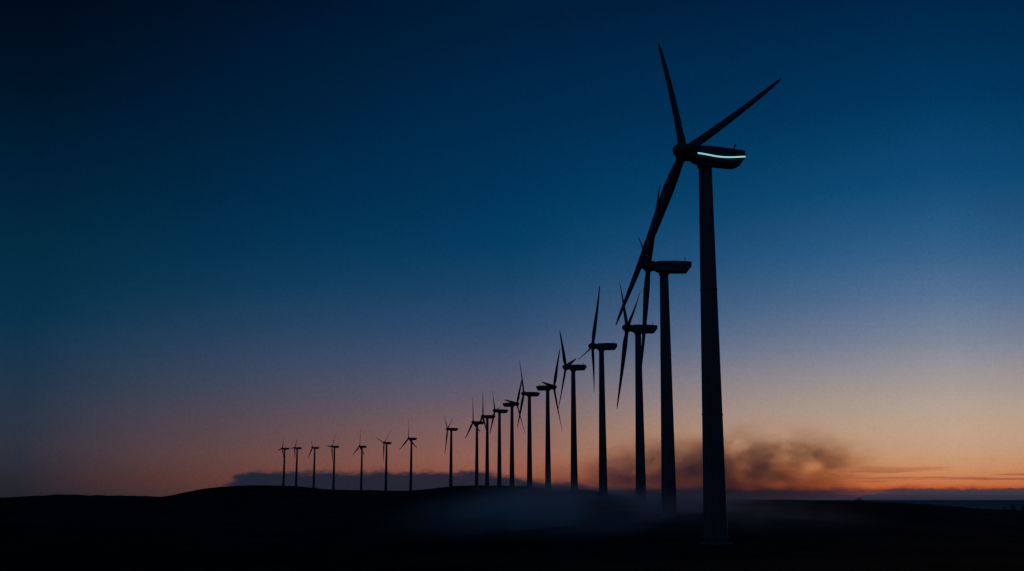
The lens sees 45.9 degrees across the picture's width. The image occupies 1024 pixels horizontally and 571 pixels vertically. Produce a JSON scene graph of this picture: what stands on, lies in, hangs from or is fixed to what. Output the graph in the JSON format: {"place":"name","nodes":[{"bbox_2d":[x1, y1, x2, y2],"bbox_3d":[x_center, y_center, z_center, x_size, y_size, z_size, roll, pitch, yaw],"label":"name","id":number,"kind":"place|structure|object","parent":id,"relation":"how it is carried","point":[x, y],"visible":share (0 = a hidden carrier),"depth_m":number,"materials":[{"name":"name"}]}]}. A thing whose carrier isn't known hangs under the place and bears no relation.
{"place":"outdoors","nodes":[
{"label":"outdoors","id":0,"kind":"place"},
{"bbox_2d":[0,485,1023,570],"bbox_3d":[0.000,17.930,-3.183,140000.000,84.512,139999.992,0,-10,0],"label":"ground","id":1,"kind":"structure","parent":0,"point":[620,533],"depth_m":204.96,"materials":[{"name":"black plant"}]},
{"bbox_2d":[279,440,288,486],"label":"wind turbine","id":2,"kind":"object","parent":1,"relation":"on","point":[283,481],"visible":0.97,"depth_m":1365.25,"materials":[{"name":"paint"}]},
{"bbox_2d":[290,438,301,486],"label":"wind turbine","id":3,"kind":"object","parent":1,"relation":"on","point":[296,471],"visible":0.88,"depth_m":1344.68,"materials":[{"name":"paint"}]},
{"bbox_2d":[308,442,318,487],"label":"wind turbine","id":4,"kind":"object","parent":1,"relation":"on","point":[314,448],"visible":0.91,"depth_m":1343.81,"materials":[{"name":"paint"}]},
{"bbox_2d":[329,432,338,489],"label":"wind turbine","id":5,"kind":"object","parent":1,"relation":"on","point":[333,480],"visible":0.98,"depth_m":1302.45,"materials":[{"name":"paint"}]},
{"bbox_2d":[353,433,366,489],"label":"wind turbine","id":6,"kind":"object","parent":1,"relation":"on","point":[361,472],"visible":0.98,"depth_m":1303.38,"materials":[{"name":"paint"}]},
{"bbox_2d":[377,433,391,490],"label":"wind turbine","id":7,"kind":"object","parent":1,"relation":"on","point":[386,443],"visible":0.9,"depth_m":1194.15,"materials":[{"name":"paint"}]},
{"bbox_2d":[399,418,416,490],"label":"wind turbine","id":8,"kind":"object","parent":1,"relation":"on","point":[410,480],"visible":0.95,"depth_m":1088.12,"materials":[{"name":"paint"}]},
{"bbox_2d":[444,418,457,487],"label":"wind turbine","id":9,"kind":"object","parent":1,"relation":"on","point":[451,464],"visible":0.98,"depth_m":913.27,"materials":[{"name":"paint"}]},
{"bbox_2d":[465,396,483,488],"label":"wind turbine","id":10,"kind":"object","parent":1,"relation":"on","point":[475,423],"visible":0.94,"depth_m":858.07,"materials":[{"name":"paint"}]},
{"bbox_2d":[478,406,494,488],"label":"wind turbine","id":11,"kind":"object","parent":1,"relation":"on","point":[487,417],"visible":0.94,"depth_m":779.82,"materials":[{"name":"paint"}]},
{"bbox_2d":[489,392,507,488],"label":"wind turbine","id":12,"kind":"object","parent":1,"relation":"on","point":[499,472],"visible":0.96,"depth_m":720.80,"materials":[{"name":"paint"}]},
{"bbox_2d":[503,377,525,489],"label":"wind turbine","id":13,"kind":"object","parent":1,"relation":"on","point":[511,404],"visible":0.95,"depth_m":654.51,"materials":[{"name":"paint"}]},
{"bbox_2d":[517,360,539,490],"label":"wind turbine","id":14,"kind":"object","parent":1,"relation":"on","point":[529,446],"visible":0.95,"depth_m":599.14,"materials":[{"name":"paint"}]},
{"bbox_2d":[536,350,561,492],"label":"wind turbine","id":15,"kind":"object","parent":1,"relation":"on","point":[547,387],"visible":0.98,"depth_m":538.28,"materials":[{"name":"paint"}]},
{"bbox_2d":[557,333,586,490],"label":"wind turbine","id":16,"kind":"object","parent":1,"relation":"on","point":[574,470],"visible":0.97,"depth_m":459.72,"materials":[{"name":"paint"}]},
{"bbox_2d":[578,286,616,498],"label":"wind turbine","id":17,"kind":"object","parent":1,"relation":"on","point":[601,348],"visible":0.94,"depth_m":385.05,"materials":[{"name":"paint"}]},
{"bbox_2d":[617,282,656,504],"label":"wind turbine","id":18,"kind":"object","parent":1,"relation":"on","point":[628,327],"visible":0.93,"depth_m":317.18,"materials":[{"name":"paint"}]},
{"bbox_2d":[638,185,691,517],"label":"wind turbine","id":19,"kind":"object","parent":1,"relation":"on","point":[664,269],"visible":0.86,"depth_m":221.76,"materials":[{"name":"paint"}]},
{"bbox_2d":[616,43,781,544],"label":"wind turbine","id":20,"kind":"object","parent":1,"relation":"on","point":[705,159],"visible":0.97,"depth_m":142.95,"materials":[{"name":"paint"}]},
{"bbox_2d":[810,500,1023,510],"bbox_3d":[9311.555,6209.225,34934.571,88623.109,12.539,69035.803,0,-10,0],"label":"sea","id":21,"kind":"structure","parent":1,"relation":"on","point":[996,504],"depth_m":5987.94,"materials":[{"name":"blue liquid"}]},
{"bbox_2d":[0,0,1023,499],"label":"sky","id":22,"kind":"structure","parent":0,"point":[231,231],"materials":[{"name":"blue"}]}
]}

